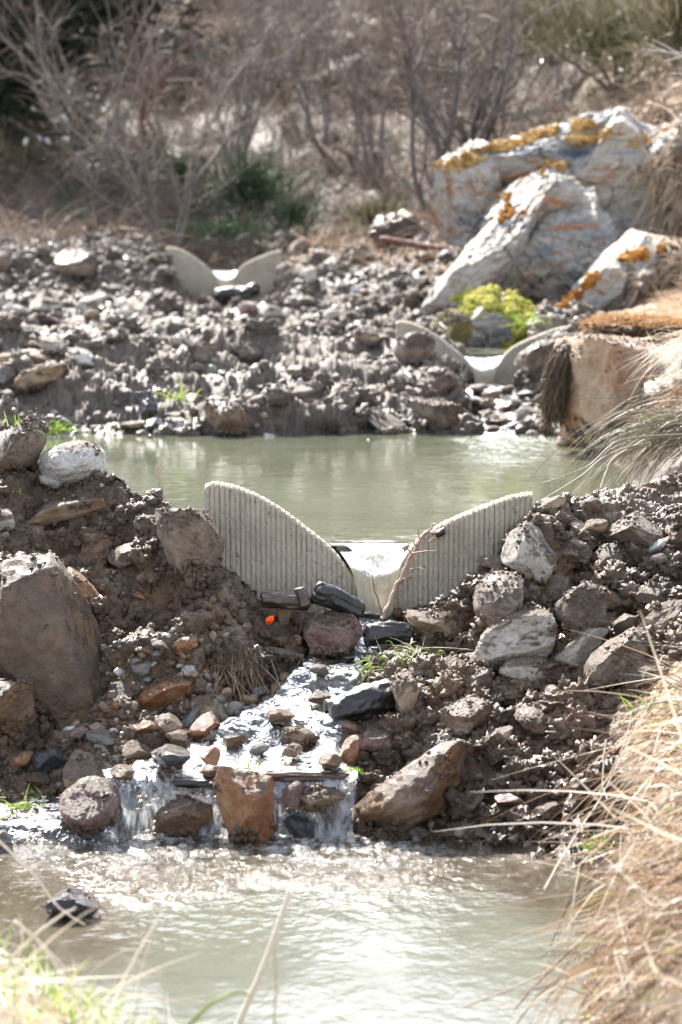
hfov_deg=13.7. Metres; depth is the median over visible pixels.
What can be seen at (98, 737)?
rock
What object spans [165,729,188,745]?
rock
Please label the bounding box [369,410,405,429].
rock
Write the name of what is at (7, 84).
evergreen tree
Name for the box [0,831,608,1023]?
water
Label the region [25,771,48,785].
rock
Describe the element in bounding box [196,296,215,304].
rock
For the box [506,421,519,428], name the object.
rock
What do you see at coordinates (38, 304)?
rock
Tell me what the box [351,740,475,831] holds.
rock
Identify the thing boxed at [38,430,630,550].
water
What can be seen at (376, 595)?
thin twig
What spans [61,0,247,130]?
bare shrub
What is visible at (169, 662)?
rock
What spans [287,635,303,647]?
rock
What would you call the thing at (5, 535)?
gravel
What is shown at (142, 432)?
rock
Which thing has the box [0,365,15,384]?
rock
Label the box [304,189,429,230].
broom bush
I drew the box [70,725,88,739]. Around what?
rock
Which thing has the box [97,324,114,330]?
rock
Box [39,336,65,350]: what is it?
rock
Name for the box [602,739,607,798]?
straw stalk
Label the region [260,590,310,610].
rock
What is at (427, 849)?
rock
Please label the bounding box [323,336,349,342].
rock
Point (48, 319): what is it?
rock
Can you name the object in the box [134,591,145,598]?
rock
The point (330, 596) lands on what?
rock
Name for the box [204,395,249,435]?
rock
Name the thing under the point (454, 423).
rock
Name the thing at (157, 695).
rock
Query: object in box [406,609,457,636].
rock
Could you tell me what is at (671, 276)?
dry straw
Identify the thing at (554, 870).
straw stalk
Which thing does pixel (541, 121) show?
dead grass
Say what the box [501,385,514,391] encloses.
rock
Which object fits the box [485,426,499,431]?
rock
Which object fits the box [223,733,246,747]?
rock
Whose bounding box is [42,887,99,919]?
rock
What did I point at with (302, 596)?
wood stub
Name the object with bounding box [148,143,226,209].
broom bush
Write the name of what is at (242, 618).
mud crumbs
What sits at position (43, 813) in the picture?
stream
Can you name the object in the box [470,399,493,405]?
rock
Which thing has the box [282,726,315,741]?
rock
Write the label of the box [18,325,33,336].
rock
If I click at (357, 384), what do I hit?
rock
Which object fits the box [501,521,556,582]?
rock
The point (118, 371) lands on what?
rock
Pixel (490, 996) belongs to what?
straw stalk
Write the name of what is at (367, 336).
rock
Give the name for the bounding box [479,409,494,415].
rock
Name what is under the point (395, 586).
twig
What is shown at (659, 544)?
rock
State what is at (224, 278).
waterfall
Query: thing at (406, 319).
rock
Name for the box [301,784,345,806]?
rock
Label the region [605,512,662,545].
rock
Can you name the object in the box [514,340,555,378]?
rock
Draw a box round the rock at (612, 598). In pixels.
[598,585,628,611]
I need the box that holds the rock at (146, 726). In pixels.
[135,720,158,732]
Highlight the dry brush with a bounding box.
[0,0,681,274]
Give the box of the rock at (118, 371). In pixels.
[113,368,123,374]
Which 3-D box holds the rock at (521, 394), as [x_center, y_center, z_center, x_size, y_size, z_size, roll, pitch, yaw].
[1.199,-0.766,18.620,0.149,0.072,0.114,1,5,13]
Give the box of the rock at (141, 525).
[134,514,156,531]
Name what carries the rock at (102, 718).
on the ground at (94, 400)
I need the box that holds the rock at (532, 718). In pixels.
[514,704,549,734]
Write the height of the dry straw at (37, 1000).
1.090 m
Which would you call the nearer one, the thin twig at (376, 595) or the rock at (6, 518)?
the thin twig at (376, 595)
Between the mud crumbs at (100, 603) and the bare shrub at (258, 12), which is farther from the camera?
the bare shrub at (258, 12)
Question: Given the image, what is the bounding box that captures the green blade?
[188,991,250,1023]
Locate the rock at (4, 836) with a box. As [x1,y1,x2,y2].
[0,830,13,856]
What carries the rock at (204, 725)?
on the stream at (230, 759)
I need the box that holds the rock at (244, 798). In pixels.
[213,765,274,848]
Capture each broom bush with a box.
[0,55,116,140]
[0,98,152,195]
[12,67,135,167]
[115,201,315,257]
[148,111,352,254]
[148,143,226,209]
[215,175,352,253]
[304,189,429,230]
[362,0,681,129]
[427,0,675,82]
[522,0,681,94]
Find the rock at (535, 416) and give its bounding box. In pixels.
[531,413,541,419]
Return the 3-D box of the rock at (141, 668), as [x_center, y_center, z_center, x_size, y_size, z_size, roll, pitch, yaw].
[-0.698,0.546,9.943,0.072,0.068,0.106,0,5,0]
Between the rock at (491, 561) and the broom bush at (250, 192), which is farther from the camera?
the broom bush at (250, 192)
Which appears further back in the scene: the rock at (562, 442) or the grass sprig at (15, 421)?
the rock at (562, 442)
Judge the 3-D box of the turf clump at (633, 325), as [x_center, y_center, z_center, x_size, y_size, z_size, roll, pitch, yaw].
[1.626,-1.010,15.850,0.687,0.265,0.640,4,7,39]
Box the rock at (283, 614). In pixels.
[276,608,290,626]
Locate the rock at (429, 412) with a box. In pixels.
[405,396,469,425]
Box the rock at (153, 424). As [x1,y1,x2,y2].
[146,417,162,432]
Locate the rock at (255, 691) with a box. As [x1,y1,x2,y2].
[251,684,267,694]
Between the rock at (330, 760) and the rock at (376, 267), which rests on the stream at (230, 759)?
the rock at (330, 760)
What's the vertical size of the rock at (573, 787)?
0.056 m
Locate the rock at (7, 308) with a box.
[3,303,26,313]
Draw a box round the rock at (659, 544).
[648,539,665,552]
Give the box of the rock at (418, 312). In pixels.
[413,309,422,316]
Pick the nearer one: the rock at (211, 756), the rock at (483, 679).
the rock at (211, 756)
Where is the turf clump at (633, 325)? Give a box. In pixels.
[574,308,681,339]
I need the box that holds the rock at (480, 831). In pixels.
[471,827,486,838]
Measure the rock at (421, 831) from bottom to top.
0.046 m
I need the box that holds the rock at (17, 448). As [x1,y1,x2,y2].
[0,412,46,470]
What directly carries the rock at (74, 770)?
on the ground at (94, 400)
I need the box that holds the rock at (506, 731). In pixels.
[494,725,512,743]
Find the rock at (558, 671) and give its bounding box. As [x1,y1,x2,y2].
[546,661,564,684]
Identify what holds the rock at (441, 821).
on the ground at (94, 400)
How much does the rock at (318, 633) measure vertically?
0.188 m
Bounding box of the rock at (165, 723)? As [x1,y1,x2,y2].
[152,713,182,733]
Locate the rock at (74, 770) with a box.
[63,749,117,787]
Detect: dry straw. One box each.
[0,894,213,1023]
[434,609,681,1023]
[464,612,681,1023]
[606,103,681,308]
[634,276,681,388]
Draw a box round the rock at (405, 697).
[391,670,419,714]
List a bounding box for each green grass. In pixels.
[0,922,182,1023]
[552,665,681,1023]
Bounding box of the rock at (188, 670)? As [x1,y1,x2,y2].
[181,665,196,675]
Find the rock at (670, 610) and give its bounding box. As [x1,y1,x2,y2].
[638,600,681,630]
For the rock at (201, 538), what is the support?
on the ground at (94, 400)
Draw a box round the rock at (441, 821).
[435,817,446,826]
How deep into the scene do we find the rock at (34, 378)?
17.61 m
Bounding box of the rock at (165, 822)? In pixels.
[155,791,213,836]
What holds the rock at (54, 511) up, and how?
on the ground at (94, 400)
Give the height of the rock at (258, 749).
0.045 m
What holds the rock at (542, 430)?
on the ground at (94, 400)
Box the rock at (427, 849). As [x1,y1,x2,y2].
[415,845,431,851]
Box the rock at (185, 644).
[174,635,197,652]
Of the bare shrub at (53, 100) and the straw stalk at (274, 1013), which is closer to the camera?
the straw stalk at (274, 1013)
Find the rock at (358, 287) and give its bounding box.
[351,284,363,291]
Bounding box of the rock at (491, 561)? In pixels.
[477,555,504,568]
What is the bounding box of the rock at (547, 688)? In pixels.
[544,684,562,692]
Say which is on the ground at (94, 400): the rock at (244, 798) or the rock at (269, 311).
the rock at (269, 311)
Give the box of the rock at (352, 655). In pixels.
[344,653,355,659]
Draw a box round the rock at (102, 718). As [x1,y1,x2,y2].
[96,716,109,722]
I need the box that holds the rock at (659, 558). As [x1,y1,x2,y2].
[650,553,666,564]
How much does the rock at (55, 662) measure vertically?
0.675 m
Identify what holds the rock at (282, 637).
on the ground at (94, 400)
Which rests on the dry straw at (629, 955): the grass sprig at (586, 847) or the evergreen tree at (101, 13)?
the grass sprig at (586, 847)
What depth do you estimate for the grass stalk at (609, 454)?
12.13 m
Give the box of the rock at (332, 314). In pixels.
[323,309,339,320]
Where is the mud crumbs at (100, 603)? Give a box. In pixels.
[0,233,681,920]
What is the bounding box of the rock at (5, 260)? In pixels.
[0,251,9,272]
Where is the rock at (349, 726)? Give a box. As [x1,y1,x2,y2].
[341,720,359,733]
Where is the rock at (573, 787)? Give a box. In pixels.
[570,784,577,797]
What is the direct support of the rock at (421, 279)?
on the ground at (94, 400)
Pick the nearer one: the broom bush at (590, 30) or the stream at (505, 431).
the stream at (505, 431)
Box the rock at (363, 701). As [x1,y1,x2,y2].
[323,679,395,728]
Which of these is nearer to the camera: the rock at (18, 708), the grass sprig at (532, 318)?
the rock at (18, 708)
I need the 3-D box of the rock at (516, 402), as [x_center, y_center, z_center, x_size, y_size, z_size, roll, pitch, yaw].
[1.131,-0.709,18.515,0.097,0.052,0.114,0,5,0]
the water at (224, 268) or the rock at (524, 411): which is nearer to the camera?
the rock at (524, 411)
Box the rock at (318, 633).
[303,607,362,657]
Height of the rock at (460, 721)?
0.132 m
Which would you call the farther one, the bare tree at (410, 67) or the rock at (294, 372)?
the bare tree at (410, 67)
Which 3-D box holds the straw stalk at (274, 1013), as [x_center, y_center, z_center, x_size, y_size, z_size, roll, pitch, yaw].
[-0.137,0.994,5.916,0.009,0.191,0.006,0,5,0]
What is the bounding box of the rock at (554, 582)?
[543,573,570,592]
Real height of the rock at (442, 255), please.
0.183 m
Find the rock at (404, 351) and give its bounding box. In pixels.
[394,332,434,365]
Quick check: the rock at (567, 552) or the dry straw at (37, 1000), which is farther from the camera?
the rock at (567, 552)
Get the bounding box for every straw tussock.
[591,411,680,481]
[592,358,681,469]
[621,326,681,401]
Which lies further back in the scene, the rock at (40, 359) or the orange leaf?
the rock at (40, 359)
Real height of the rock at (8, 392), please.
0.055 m
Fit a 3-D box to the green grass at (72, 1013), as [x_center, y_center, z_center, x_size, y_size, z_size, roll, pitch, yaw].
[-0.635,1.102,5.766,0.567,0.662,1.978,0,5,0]
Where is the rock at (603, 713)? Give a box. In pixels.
[595,708,608,727]
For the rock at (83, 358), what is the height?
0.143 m
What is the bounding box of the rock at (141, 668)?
[131,659,150,677]
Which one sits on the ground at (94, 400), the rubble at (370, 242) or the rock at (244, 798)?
the rubble at (370, 242)
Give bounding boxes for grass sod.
[342,631,468,685]
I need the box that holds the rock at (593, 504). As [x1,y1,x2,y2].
[579,496,603,512]
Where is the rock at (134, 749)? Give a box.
[122,740,151,759]
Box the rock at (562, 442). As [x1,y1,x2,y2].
[556,436,586,446]
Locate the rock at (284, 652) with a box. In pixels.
[262,647,299,658]
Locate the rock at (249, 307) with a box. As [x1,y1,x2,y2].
[238,301,258,314]
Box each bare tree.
[338,0,588,177]
[345,0,539,222]
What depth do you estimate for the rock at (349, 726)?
9.57 m
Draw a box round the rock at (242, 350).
[230,342,258,353]
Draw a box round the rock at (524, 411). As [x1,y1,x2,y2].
[515,404,538,421]
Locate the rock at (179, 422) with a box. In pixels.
[164,417,187,428]
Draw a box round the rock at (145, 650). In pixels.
[134,643,152,656]
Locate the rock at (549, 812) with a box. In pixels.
[530,800,561,819]
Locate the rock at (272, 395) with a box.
[265,385,293,402]
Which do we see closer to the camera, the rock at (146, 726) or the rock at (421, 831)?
the rock at (421, 831)
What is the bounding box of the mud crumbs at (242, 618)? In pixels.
[0,468,681,867]
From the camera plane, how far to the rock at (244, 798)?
9.08 m
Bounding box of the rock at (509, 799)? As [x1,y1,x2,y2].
[494,793,524,805]
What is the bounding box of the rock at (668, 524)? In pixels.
[659,511,681,537]
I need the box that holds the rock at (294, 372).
[286,365,313,375]
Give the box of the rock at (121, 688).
[110,677,141,697]
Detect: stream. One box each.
[0,796,118,860]
[107,619,399,780]
[466,383,546,439]
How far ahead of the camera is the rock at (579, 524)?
10.59 m
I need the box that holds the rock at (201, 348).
[191,343,217,353]
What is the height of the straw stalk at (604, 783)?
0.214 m
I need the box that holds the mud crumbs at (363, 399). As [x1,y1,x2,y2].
[0,232,608,436]
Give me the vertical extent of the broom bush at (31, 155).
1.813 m
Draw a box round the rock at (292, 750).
[281,743,302,757]
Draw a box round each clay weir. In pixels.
[166,246,280,302]
[205,481,532,612]
[396,320,566,385]
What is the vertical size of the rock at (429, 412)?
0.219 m
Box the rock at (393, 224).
[369,210,431,249]
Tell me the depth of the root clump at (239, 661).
9.93 m
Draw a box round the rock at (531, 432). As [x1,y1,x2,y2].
[525,430,538,435]
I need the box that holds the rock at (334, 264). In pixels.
[321,258,342,271]
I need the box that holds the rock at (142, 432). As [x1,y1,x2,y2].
[136,430,147,434]
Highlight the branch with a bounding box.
[259,770,349,782]
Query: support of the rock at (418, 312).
on the ground at (94, 400)
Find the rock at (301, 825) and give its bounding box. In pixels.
[284,811,318,841]
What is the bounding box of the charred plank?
[171,776,214,787]
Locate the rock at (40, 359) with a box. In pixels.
[0,353,51,364]
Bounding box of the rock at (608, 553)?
[591,543,623,561]
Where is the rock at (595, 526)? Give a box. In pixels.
[584,518,607,536]
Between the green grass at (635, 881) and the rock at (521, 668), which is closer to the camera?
the green grass at (635, 881)
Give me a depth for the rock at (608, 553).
10.51 m
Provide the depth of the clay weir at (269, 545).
10.51 m
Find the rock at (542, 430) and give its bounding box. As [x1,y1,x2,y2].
[538,423,546,432]
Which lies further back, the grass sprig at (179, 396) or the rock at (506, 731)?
the grass sprig at (179, 396)
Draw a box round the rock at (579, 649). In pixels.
[553,627,607,669]
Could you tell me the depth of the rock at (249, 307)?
25.39 m
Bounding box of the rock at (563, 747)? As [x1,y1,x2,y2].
[548,743,576,753]
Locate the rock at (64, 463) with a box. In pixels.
[39,440,106,482]
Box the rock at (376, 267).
[372,263,384,274]
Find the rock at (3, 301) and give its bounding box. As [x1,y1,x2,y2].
[0,296,6,311]
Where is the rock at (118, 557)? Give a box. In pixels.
[108,542,132,567]
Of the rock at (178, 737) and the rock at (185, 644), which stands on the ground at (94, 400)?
the rock at (185, 644)
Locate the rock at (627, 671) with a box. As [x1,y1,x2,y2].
[622,656,670,684]
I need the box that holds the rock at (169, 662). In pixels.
[164,658,176,666]
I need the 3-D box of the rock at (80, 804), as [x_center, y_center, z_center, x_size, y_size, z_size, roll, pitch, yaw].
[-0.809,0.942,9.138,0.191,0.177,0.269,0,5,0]
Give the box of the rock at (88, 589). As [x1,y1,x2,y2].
[67,566,99,602]
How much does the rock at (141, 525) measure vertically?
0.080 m
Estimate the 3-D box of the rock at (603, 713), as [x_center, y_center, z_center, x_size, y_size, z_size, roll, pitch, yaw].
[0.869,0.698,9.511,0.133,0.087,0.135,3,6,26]
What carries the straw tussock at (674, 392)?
on the ground at (94, 400)
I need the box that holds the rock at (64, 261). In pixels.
[54,248,97,277]
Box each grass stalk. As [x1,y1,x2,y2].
[538,441,649,501]
[542,433,681,482]
[600,439,644,489]
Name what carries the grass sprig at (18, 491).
on the ground at (94, 400)
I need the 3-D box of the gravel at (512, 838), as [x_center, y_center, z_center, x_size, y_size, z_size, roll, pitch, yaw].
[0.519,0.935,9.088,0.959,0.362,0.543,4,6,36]
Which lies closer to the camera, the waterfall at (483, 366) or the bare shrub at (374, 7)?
the waterfall at (483, 366)
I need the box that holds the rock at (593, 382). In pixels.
[554,333,659,445]
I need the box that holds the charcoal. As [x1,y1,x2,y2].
[434,527,444,536]
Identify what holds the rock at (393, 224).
on the ground at (94, 400)
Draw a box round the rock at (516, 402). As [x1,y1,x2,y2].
[509,399,521,406]
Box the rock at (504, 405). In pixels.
[495,401,514,409]
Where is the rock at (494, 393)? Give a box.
[482,389,501,398]
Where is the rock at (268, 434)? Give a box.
[263,432,275,435]
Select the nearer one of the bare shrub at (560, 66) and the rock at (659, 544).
the rock at (659, 544)
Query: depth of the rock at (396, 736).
9.55 m
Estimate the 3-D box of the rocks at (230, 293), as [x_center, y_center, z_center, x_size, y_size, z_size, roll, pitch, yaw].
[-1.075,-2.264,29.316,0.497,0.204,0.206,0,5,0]
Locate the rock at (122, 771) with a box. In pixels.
[110,764,134,779]
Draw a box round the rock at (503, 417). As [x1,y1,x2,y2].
[484,415,512,421]
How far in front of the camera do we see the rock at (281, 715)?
9.56 m
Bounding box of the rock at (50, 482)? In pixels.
[38,472,60,488]
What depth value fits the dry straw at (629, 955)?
6.95 m
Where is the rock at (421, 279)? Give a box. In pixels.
[416,276,429,283]
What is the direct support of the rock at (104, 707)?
on the ground at (94, 400)
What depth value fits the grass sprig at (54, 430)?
16.72 m
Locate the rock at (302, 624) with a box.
[298,614,306,635]
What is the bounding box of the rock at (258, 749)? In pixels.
[249,743,269,755]
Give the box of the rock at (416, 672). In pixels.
[408,666,423,676]
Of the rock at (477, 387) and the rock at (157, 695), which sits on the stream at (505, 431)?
the rock at (477, 387)
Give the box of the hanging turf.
[532,339,572,437]
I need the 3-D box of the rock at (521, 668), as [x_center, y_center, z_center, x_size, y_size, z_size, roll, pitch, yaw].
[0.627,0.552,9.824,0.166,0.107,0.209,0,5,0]
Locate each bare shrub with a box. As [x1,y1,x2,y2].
[0,0,249,187]
[0,0,326,248]
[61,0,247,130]
[163,0,345,177]
[192,0,377,72]
[215,0,393,141]
[254,0,449,182]
[328,0,479,41]
[383,0,601,133]
[491,0,669,89]
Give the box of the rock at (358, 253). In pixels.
[349,241,374,261]
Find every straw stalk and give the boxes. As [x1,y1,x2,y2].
[0,840,84,924]
[0,907,75,970]
[13,919,84,995]
[235,887,292,1023]
[273,945,276,1023]
[464,921,662,1006]
[544,695,654,889]
[564,865,579,961]
[579,820,629,865]
[594,710,632,799]
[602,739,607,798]
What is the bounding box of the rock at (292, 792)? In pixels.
[277,779,305,811]
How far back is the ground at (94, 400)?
17.52 m
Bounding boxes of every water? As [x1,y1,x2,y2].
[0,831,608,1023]
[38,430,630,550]
[209,268,239,269]
[465,347,510,353]
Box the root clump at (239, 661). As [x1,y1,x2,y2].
[204,636,290,712]
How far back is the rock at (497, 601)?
9.94 m
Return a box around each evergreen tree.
[0,0,186,160]
[60,0,214,108]
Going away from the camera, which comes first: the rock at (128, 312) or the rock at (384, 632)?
the rock at (384, 632)
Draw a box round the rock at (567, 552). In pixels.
[559,538,591,557]
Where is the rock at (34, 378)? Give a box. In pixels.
[14,364,65,388]
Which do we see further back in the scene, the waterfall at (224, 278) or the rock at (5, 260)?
the waterfall at (224, 278)
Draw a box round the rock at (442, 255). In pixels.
[436,249,455,264]
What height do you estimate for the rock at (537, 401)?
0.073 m
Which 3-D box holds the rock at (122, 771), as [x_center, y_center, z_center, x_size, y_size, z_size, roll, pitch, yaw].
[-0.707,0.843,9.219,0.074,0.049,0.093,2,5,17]
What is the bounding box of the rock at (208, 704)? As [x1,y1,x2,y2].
[191,692,227,717]
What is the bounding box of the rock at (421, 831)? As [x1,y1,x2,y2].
[407,824,430,837]
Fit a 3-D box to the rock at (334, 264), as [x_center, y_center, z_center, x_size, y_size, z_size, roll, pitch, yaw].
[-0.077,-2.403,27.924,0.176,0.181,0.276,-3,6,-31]
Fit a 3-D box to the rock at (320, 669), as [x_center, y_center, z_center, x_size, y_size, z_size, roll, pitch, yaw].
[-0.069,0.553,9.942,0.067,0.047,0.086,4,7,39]
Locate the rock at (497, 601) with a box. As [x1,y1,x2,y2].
[473,570,523,626]
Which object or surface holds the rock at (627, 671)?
on the rock at (600, 663)
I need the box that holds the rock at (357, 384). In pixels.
[337,382,363,387]
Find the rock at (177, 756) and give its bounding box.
[150,744,190,767]
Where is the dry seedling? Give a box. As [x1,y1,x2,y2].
[155,464,165,499]
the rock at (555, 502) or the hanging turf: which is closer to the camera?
the rock at (555, 502)
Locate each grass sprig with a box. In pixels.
[0,412,43,433]
[0,786,65,840]
[11,487,21,493]
[46,415,81,437]
[154,381,208,416]
[229,758,265,782]
[342,766,373,774]
[501,309,552,334]
[562,829,617,875]
[617,693,662,715]
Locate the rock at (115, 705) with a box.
[112,702,119,708]
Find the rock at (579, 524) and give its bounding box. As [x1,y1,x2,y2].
[567,520,584,529]
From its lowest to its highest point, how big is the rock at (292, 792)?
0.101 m
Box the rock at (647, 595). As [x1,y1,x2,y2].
[635,587,666,603]
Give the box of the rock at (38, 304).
[29,297,61,311]
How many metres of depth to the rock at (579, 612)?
9.91 m
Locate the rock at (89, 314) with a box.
[83,310,99,318]
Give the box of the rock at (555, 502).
[540,495,565,511]
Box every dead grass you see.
[0,0,681,258]
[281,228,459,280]
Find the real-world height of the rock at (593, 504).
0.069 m
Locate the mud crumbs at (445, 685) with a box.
[365,507,681,866]
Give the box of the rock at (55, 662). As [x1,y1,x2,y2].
[0,552,103,725]
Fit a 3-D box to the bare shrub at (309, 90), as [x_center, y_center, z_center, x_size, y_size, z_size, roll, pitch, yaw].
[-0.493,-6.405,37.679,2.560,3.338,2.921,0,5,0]
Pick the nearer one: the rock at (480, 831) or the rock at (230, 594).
the rock at (480, 831)
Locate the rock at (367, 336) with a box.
[350,329,380,343]
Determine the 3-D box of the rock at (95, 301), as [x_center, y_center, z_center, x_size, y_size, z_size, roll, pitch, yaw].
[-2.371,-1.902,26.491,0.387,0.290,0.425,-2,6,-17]
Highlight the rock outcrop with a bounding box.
[421,106,681,347]
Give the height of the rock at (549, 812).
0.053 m
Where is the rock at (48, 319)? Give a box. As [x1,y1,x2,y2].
[32,314,60,325]
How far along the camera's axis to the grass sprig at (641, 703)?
8.70 m
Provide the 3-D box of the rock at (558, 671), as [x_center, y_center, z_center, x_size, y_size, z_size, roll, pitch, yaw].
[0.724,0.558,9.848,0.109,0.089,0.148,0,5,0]
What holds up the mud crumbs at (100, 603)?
on the ground at (94, 400)
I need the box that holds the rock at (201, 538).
[155,508,225,584]
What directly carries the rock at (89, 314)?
on the ground at (94, 400)
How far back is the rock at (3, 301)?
25.06 m
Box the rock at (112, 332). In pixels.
[106,328,129,337]
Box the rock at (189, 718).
[181,700,201,728]
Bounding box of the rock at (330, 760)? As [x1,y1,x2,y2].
[317,752,341,767]
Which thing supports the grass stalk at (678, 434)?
on the ground at (94, 400)
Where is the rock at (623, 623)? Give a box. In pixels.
[613,613,636,634]
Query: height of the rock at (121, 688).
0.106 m
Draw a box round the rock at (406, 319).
[401,317,409,321]
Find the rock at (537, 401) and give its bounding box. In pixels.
[531,395,542,403]
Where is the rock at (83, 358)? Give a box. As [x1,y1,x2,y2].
[71,347,94,367]
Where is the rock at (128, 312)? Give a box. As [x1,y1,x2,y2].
[116,309,133,316]
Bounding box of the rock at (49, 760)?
[33,747,65,773]
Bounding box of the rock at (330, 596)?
[311,581,364,618]
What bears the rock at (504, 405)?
on the stream at (505, 431)
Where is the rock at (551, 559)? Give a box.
[543,554,556,564]
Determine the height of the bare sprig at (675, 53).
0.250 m
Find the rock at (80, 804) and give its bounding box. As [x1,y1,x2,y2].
[59,775,119,831]
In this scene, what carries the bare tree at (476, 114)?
on the ground at (94, 400)
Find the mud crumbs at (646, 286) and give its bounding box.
[635,113,681,300]
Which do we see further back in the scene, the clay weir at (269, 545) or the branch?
the clay weir at (269, 545)
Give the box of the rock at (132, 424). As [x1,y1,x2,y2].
[121,421,144,428]
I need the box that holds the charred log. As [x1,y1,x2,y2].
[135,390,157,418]
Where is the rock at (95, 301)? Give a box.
[74,292,106,312]
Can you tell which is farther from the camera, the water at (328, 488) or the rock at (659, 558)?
the water at (328, 488)
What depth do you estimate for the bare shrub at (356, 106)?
36.11 m
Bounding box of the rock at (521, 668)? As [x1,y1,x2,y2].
[499,657,545,681]
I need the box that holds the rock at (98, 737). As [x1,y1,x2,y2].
[86,729,115,745]
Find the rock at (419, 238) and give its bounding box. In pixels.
[413,235,443,243]
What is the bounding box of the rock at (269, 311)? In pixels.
[262,304,282,319]
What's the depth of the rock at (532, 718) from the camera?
9.48 m
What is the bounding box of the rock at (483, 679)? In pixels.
[464,667,492,686]
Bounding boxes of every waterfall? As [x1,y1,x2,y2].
[102,768,356,855]
[210,269,237,287]
[330,542,412,625]
[464,354,503,383]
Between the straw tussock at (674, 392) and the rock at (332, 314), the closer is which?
the straw tussock at (674, 392)
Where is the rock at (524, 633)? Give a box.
[471,609,556,670]
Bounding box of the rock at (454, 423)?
[435,418,484,430]
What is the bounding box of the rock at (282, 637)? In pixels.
[276,632,289,645]
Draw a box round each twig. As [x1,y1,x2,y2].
[372,575,381,614]
[380,522,441,620]
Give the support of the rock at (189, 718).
on the ground at (94, 400)
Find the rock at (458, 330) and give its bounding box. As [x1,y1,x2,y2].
[433,309,472,341]
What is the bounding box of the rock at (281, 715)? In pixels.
[266,708,294,721]
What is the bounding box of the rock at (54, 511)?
[24,498,107,525]
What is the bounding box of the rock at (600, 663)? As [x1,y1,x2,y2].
[583,627,652,687]
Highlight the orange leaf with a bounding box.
[265,616,273,624]
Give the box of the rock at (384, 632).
[362,621,412,647]
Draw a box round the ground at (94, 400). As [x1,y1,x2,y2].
[0,0,681,1023]
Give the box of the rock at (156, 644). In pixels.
[152,640,170,649]
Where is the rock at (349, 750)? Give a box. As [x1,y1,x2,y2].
[340,735,358,764]
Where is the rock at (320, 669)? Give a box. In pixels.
[309,664,329,675]
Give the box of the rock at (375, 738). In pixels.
[350,716,392,753]
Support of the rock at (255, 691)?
on the ground at (94, 400)
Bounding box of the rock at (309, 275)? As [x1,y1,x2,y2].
[303,268,316,283]
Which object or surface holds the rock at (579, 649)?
on the ground at (94, 400)
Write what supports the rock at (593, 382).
on the ground at (94, 400)
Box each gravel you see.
[2,471,655,834]
[8,238,662,434]
[55,630,231,866]
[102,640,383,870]
[385,733,590,885]
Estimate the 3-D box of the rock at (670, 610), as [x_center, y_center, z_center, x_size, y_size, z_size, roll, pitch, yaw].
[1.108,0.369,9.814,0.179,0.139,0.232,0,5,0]
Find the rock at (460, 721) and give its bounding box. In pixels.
[439,697,491,735]
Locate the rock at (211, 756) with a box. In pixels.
[199,746,220,764]
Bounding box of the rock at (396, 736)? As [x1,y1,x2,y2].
[393,729,412,739]
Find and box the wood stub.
[294,587,310,607]
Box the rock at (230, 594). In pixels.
[206,574,241,605]
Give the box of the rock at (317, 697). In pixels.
[308,690,330,704]
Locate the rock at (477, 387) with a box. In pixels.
[470,383,490,391]
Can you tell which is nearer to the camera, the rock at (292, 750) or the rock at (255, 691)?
the rock at (292, 750)
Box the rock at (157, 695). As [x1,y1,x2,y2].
[138,677,192,710]
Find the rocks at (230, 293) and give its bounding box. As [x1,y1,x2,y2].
[213,282,260,301]
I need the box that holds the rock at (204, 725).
[188,711,219,737]
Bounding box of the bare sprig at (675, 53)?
[641,39,681,74]
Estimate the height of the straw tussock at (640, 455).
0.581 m
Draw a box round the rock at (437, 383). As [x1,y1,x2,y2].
[408,367,462,390]
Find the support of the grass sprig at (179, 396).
on the ground at (94, 400)
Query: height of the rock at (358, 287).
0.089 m
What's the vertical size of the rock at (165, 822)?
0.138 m
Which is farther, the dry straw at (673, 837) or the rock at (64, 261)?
the rock at (64, 261)
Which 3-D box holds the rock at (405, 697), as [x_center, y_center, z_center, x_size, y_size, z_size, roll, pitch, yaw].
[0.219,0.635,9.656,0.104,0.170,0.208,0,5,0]
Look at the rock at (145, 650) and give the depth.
9.91 m
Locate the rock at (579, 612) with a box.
[554,581,606,626]
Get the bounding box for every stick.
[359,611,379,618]
[378,236,452,251]
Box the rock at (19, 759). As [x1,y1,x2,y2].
[8,750,33,768]
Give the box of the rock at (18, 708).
[0,680,34,734]
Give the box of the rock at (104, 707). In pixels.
[98,701,110,713]
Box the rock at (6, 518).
[0,509,14,529]
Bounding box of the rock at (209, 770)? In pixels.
[201,764,218,777]
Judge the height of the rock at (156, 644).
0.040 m
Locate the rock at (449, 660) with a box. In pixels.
[444,655,465,669]
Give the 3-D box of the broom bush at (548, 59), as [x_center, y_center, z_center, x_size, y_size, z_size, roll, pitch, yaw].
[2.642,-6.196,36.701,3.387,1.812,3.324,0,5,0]
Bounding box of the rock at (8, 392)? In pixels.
[0,389,13,396]
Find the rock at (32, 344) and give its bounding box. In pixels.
[21,340,39,348]
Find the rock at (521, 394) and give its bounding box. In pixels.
[514,389,534,399]
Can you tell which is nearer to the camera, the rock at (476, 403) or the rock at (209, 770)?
the rock at (209, 770)
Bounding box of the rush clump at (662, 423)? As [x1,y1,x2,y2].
[524,396,681,495]
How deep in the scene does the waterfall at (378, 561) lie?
10.54 m

